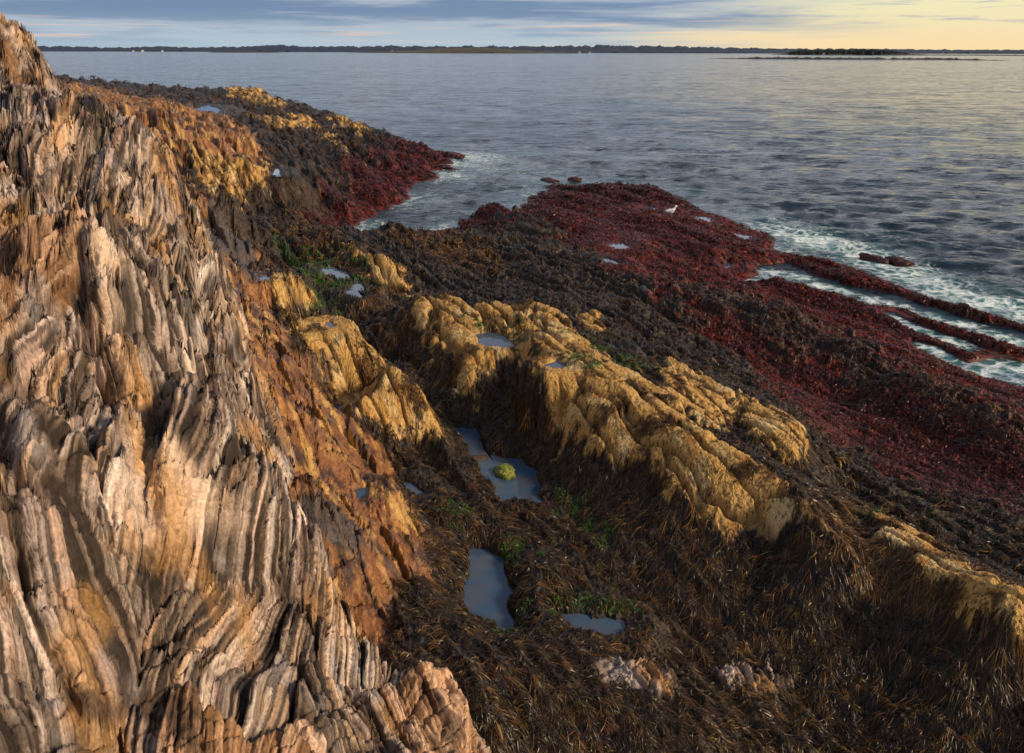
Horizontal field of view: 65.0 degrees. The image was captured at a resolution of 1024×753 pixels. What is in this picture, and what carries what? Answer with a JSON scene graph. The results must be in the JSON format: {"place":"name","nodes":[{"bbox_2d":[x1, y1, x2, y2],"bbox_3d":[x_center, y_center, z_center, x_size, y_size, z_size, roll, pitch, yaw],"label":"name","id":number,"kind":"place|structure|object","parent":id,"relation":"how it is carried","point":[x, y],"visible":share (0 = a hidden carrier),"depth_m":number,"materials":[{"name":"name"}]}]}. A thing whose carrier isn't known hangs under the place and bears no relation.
{"place":"outdoors","nodes":[
{"label":"outdoors","id":0,"kind":"place"},
{"bbox_2d":[0,12,490,752],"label":"cliff","id":1,"kind":"structure","parent":0,"point":[166,584],"depth_m":5.29,"materials":[{"name":"brown stone"}]},
{"bbox_2d":[56,74,453,226],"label":"headland","id":2,"kind":"structure","parent":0,"point":[220,133],"depth_m":43.98,"materials":[{"name":"brown stone"}]},
{"bbox_2d":[193,105,220,112],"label":"tide pool","id":3,"kind":"structure","parent":2,"relation":"on","point":[208,108],"depth_m":58.95,"materials":[{"name":"liquid"}]},
{"bbox_2d":[227,86,288,107],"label":"barnacled ledge","id":4,"kind":"object","parent":2,"relation":"on","point":[260,97],"visible":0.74,"depth_m":72.08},
{"bbox_2d":[245,113,299,130],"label":"barnacled ledge","id":5,"kind":"object","parent":2,"relation":"on","point":[276,125],"visible":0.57,"depth_m":53.52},
{"bbox_2d":[271,168,280,176],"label":"tide pool","id":6,"kind":"structure","parent":2,"relation":"on","point":[276,171],"depth_m":34.56,"materials":[{"name":"liquid"}]},
{"bbox_2d":[287,112,317,129],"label":"barnacled ledge","id":7,"kind":"object","parent":2,"relation":"on","point":[307,119],"visible":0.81,"depth_m":58.64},
{"bbox_2d":[317,132,347,150],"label":"barnacled ledge","id":8,"kind":"object","parent":2,"relation":"on","point":[329,135],"visible":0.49,"depth_m":50.67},
{"bbox_2d":[327,114,370,135],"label":"barnacled ledge","id":9,"kind":"object","parent":2,"relation":"on","point":[349,123],"visible":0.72,"depth_m":61.26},
{"bbox_2d":[55,73,1023,752],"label":"rockweed","id":10,"kind":"object","parent":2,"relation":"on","point":[841,723],"visible":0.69,"depth_m":8.68,"materials":[{"name":"brown plant"}]},
{"bbox_2d":[189,85,1016,661],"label":"flank weed","id":11,"kind":"object","parent":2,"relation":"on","point":[667,479],"visible":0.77,"depth_m":12.01,"materials":[{"name":"yellow plant"}]},
{"bbox_2d":[119,112,435,658],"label":"rusty rock slope","id":12,"kind":"structure","parent":0,"point":[372,543],"depth_m":9.58,"materials":[{"name":"brown stone"}]},
{"bbox_2d":[258,275,269,280],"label":"tide pool","id":13,"kind":"structure","parent":12,"relation":"on","point":[266,277],"depth_m":15.83,"materials":[{"name":"liquid"}]},
{"bbox_2d":[334,404,342,409],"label":"tide pool","id":14,"kind":"structure","parent":12,"relation":"on","point":[338,406],"depth_m":13.11,"materials":[{"name":"liquid"}]},
{"bbox_2d":[354,486,368,498],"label":"tide pool","id":15,"kind":"structure","parent":12,"relation":"on","point":[361,492],"depth_m":9.61,"materials":[{"name":"liquid"}]},
{"bbox_2d":[0,0,1023,49],"label":"sky","id":16,"kind":"structure","parent":0,"point":[764,24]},
{"bbox_2d":[38,44,1023,53],"bbox_3d":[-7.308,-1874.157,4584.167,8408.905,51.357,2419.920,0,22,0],"label":"hills","id":17,"kind":"structure","parent":0,"point":[280,48],"depth_m":4783.41,"materials":[{"name":"tree foliage"},{"name":"grass"},{"name":"green plant"}]},
{"bbox_2d":[41,51,1023,387],"bbox_3d":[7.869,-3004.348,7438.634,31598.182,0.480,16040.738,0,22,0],"label":"sea","id":18,"kind":"structure","parent":0,"point":[919,165],"depth_m":71.15,"materials":[{"name":"liquid"}]},
{"bbox_2d":[208,51,280,52],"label":"island","id":19,"kind":"structure","parent":18,"relation":"in","point":[243,52],"depth_m":2821.36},
{"bbox_2d":[438,163,455,169],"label":"sea rock","id":20,"kind":"object","parent":18,"relation":"in","point":[445,166],"visible":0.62,"depth_m":51.23,"materials":[{"name":"brown stone"}]},
{"bbox_2d":[445,151,464,158],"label":"sea rock","id":21,"kind":"object","parent":18,"relation":"in","point":[454,155],"visible":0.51,"depth_m":56.46,"materials":[{"name":"brown stone"}]},
{"bbox_2d":[355,47,587,53],"bbox_3d":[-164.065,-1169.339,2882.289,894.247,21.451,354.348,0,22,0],"label":"island","id":22,"kind":"structure","parent":18,"relation":"on","point":[465,50],"depth_m":2825.39,"materials":[{"name":"plant"}]},
{"bbox_2d":[540,177,559,182],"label":"sea rock","id":23,"kind":"object","parent":18,"relation":"in","point":[548,179],"visible":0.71,"depth_m":46.40,"materials":[{"name":"brown stone"}]},
{"bbox_2d":[568,176,581,181],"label":"sea rock","id":24,"kind":"object","parent":18,"relation":"in","point":[576,178],"visible":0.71,"depth_m":46.65,"materials":[{"name":"brown stone"}]},
{"bbox_2d":[710,56,1010,60],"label":"reef","id":25,"kind":"object","parent":18,"relation":"in","point":[870,58],"visible":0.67,"depth_m":813.90},
{"bbox_2d":[858,252,888,264],"bbox_3d":[13.181,-4.258,29.276,0.519,0.368,1.290,-10,24,-24],"label":"sea rock","id":26,"kind":"object","parent":18,"relation":"in","point":[873,258],"visible":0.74,"depth_m":29.09,"materials":[{"name":"brown stone"}]},
{"bbox_2d":[885,256,915,266],"bbox_3d":[13.871,-4.081,28.841,0.602,0.417,1.198,-12,25,-27],"label":"sea rock","id":27,"kind":"object","parent":18,"relation":"in","point":[898,261],"visible":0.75,"depth_m":28.61,"materials":[{"name":"brown stone"}]},
{"bbox_2d":[172,87,1023,752],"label":"rocky shore","id":28,"kind":"structure","parent":0,"point":[388,297],"depth_m":11.73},
{"bbox_2d":[190,142,269,210],"bbox_3d":[-9.999,-6.897,27.974,2.194,2.882,15.948,-4,22,-11],"label":"barnacled ledge","id":29,"kind":"object","parent":28,"relation":"on","point":[232,173],"visible":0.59,"depth_m":30.07,"materials":[{"name":"yellow stone"}]},
{"bbox_2d":[269,269,318,311],"bbox_3d":[-4.420,-1.794,16.500,1.034,0.965,3.497,0,22,0],"label":"barnacled ledge","id":30,"kind":"object","parent":28,"relation":"on","point":[296,288],"visible":0.94,"depth_m":15.68,"materials":[{"name":"yellow stone"}]},
{"bbox_2d":[321,266,359,282],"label":"tide pool","id":31,"kind":"structure","parent":28,"relation":"on","point":[337,272],"depth_m":19.89,"materials":[{"name":"liquid"}]},
{"bbox_2d":[342,282,364,297],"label":"tide pool","id":32,"kind":"structure","parent":28,"relation":"on","point":[354,288],"depth_m":18.47,"materials":[{"name":"liquid"}]},
{"bbox_2d":[284,308,445,441],"bbox_3d":[-2.750,-0.225,13.658,1.627,1.166,5.397,-12,25,-27],"label":"barnacled ledge","id":33,"kind":"object","parent":28,"relation":"on","point":[337,342],"visible":0.91,"depth_m":13.33,"materials":[{"name":"beige stone"}]},
{"bbox_2d":[326,321,333,327],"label":"tide pool","id":34,"kind":"structure","parent":33,"relation":"on","point":[329,324],"depth_m":14.53,"materials":[{"name":"liquid"}]},
{"bbox_2d":[342,241,414,299],"bbox_3d":[-3.191,-2.611,19.759,1.118,0.743,5.932,-10,24,-24],"label":"barnacled ledge","id":35,"kind":"object","parent":28,"relation":"on","point":[383,269],"visible":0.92,"depth_m":19.45,"materials":[{"name":"yellow stone"}]},
{"bbox_2d":[404,482,422,494],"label":"tide pool","id":36,"kind":"structure","parent":28,"relation":"on","point":[412,487],"depth_m":10.79,"materials":[{"name":"liquid"}]},
{"bbox_2d":[409,294,519,411],"bbox_3d":[-0.975,-0.669,14.902,2.247,1.075,4.091,0,22,0],"label":"barnacled ledge","id":37,"kind":"object","parent":28,"relation":"on","point":[468,329],"visible":0.9,"depth_m":14.65,"materials":[{"name":"beige stone"}]},
{"bbox_2d":[462,548,514,631],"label":"tide pool","id":38,"kind":"structure","parent":28,"relation":"on","point":[488,590],"depth_m":9.03,"materials":[{"name":"liquid"}]},
{"bbox_2d":[476,332,514,346],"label":"tide pool","id":39,"kind":"structure","parent":28,"relation":"on","point":[489,339],"depth_m":14.22,"materials":[{"name":"liquid"}]},
{"bbox_2d":[454,427,542,502],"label":"tide pool","id":40,"kind":"structure","parent":28,"relation":"on","point":[524,483],"depth_m":11.70,"materials":[{"name":"liquid"}]},
{"bbox_2d":[471,454,488,460],"bbox_3d":[-0.503,1.242,12.139,0.314,0.106,0.204,-8,24,-20],"label":"stone","id":41,"kind":"object","parent":40,"relation":"in","point":[481,457],"visible":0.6,"depth_m":12.09,"materials":[{"name":"brown stone"}]},
{"bbox_2d":[493,463,515,479],"bbox_3d":[-0.105,1.393,11.686,0.285,0.206,0.393,-13,25,-29],"label":"rock","id":42,"kind":"object","parent":40,"relation":"in","point":[504,471],"visible":0.94,"depth_m":11.59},
{"bbox_2d":[272,235,901,633],"bbox_3d":[-0.699,-0.908,15.736,6.023,1.588,16.809,-10,24,-23],"label":"green algae","id":43,"kind":"object","parent":28,"relation":"on","point":[450,503],"visible":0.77,"depth_m":10.69,"materials":[{"name":"plant"}]},
{"bbox_2d":[562,611,625,635],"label":"tide pool","id":44,"kind":"structure","parent":28,"relation":"on","point":[607,625],"depth_m":8.46,"materials":[{"name":"liquid"}]},
{"bbox_2d":[578,309,612,332],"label":"barnacled ledge","id":45,"kind":"object","parent":28,"relation":"on","point":[592,316],"visible":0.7,"depth_m":16.49,"materials":[{"name":"yellow stone"}]},
{"bbox_2d":[596,655,677,697],"bbox_3d":[1.193,2.836,7.694,0.802,0.280,0.602,0,22,0],"label":"rock slab","id":46,"kind":"object","parent":28,"relation":"on","point":[642,673],"visible":0.99,"depth_m":7.65,"materials":[{"name":"beige stone"}]},
{"bbox_2d":[256,209,1023,752],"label":"golden rockweed","id":47,"kind":"object","parent":28,"relation":"on","point":[898,577],"visible":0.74,"depth_m":8.75,"materials":[{"name":"brown plant"}]},
{"bbox_2d":[264,265,1023,752],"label":"bladder wrack","id":48,"kind":"object","parent":28,"relation":"on","point":[668,657],"visible":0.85,"depth_m":8.29,"materials":[{"name":"brown plant"}]},
{"bbox_2d":[516,300,826,543],"bbox_3d":[1.233,0.229,12.628,1.982,1.131,9.057,-7,23,-17],"label":"barnacled ledge","id":49,"kind":"object","parent":28,"relation":"on","point":[698,462],"visible":0.97,"depth_m":10.87,"materials":[{"name":"beige stone"}]},
{"bbox_2d":[544,361,566,367],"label":"tide pool","id":50,"kind":"structure","parent":49,"relation":"in","point":[556,364],"depth_m":12.46,"materials":[{"name":"liquid"}]},
{"bbox_2d":[659,356,735,429],"bbox_3d":[2.956,0.180,12.812,1.282,0.817,3.712,5,23,13],"label":"barnacled ledge","id":51,"kind":"object","parent":28,"relation":"on","point":[719,395],"visible":0.84,"depth_m":12.55,"materials":[{"name":"beige stone"}]},
{"bbox_2d":[716,660,785,696],"bbox_3d":[2.424,3.025,8.065,0.762,0.288,0.467,-8,24,-20],"label":"rock slab","id":52,"kind":"object","parent":28,"relation":"on","point":[763,677],"visible":0.96,"depth_m":8.04,"materials":[{"name":"beige stone"}]},
{"bbox_2d":[734,389,811,465],"bbox_3d":[3.988,0.786,12.152,1.159,0.628,2.903,4,22,10],"label":"barnacled ledge","id":53,"kind":"object","parent":28,"relation":"on","point":[767,420],"visible":0.95,"depth_m":11.74,"materials":[{"name":"beige stone"}]},
{"bbox_2d":[869,511,1023,646],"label":"barnacled ledge","id":54,"kind":"object","parent":28,"relation":"on","point":[979,584],"visible":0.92,"depth_m":8.00,"materials":[{"name":"beige stone"}]},
{"bbox_2d":[536,48,791,53],"bbox_3d":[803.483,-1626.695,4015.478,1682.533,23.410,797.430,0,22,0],"label":"hills","id":55,"kind":"structure","parent":0,"point":[601,50],"depth_m":3916.58,"materials":[{"name":"brown plant"}]},
{"bbox_2d":[458,182,1023,513],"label":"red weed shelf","id":56,"kind":"object","parent":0,"point":[751,267],"visible":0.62,"depth_m":20.12,"materials":[{"name":"red plant"}]},
{"bbox_2d":[601,258,618,263],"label":"tide pool","id":57,"kind":"structure","parent":56,"relation":"on","point":[609,260],"depth_m":24.19,"materials":[{"name":"liquid"}]},
{"bbox_2d":[608,242,630,248],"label":"tide pool","id":58,"kind":"structure","parent":56,"relation":"on","point":[620,245],"depth_m":28.20,"materials":[{"name":"liquid"}]},
{"bbox_2d":[291,131,1023,520],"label":"red seaweed","id":59,"kind":"object","parent":56,"relation":"on","point":[695,251],"visible":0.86,"depth_m":21.80,"materials":[{"name":"red plant"}]},
{"bbox_2d":[665,205,676,216],"bbox_3d":[6.725,-6.989,33.913,0.627,0.469,0.221,-8,23,-18],"label":"gull","id":60,"kind":"object","parent":56,"relation":"on","point":[670,211],"visible":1,"depth_m":33.84,"materials":[{"name":"white"}]},
{"bbox_2d":[692,215,710,221],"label":"tide pool","id":61,"kind":"structure","parent":56,"relation":"on","point":[705,218],"depth_m":35.39,"materials":[{"name":"liquid"}]},
{"bbox_2d":[725,262,731,267],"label":"tide pool","id":62,"kind":"structure","parent":56,"relation":"on","point":[727,264],"depth_m":27.92,"materials":[{"name":"liquid"}]},
{"bbox_2d":[734,233,751,238],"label":"tide pool","id":63,"kind":"structure","parent":56,"relation":"on","point":[743,236],"depth_m":32.38,"materials":[{"name":"liquid"}]},
{"bbox_2d":[772,53,1023,55],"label":"wooded island","id":64,"kind":"structure","parent":0,"point":[900,54],"depth_m":1956.85,"materials":[{"name":"plant"}]},
{"bbox_2d":[788,48,907,54],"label":"woods","id":65,"kind":"object","parent":64,"relation":"on","point":[873,51],"visible":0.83,"depth_m":2017.78,"materials":[{"name":"plant"}]}
]}

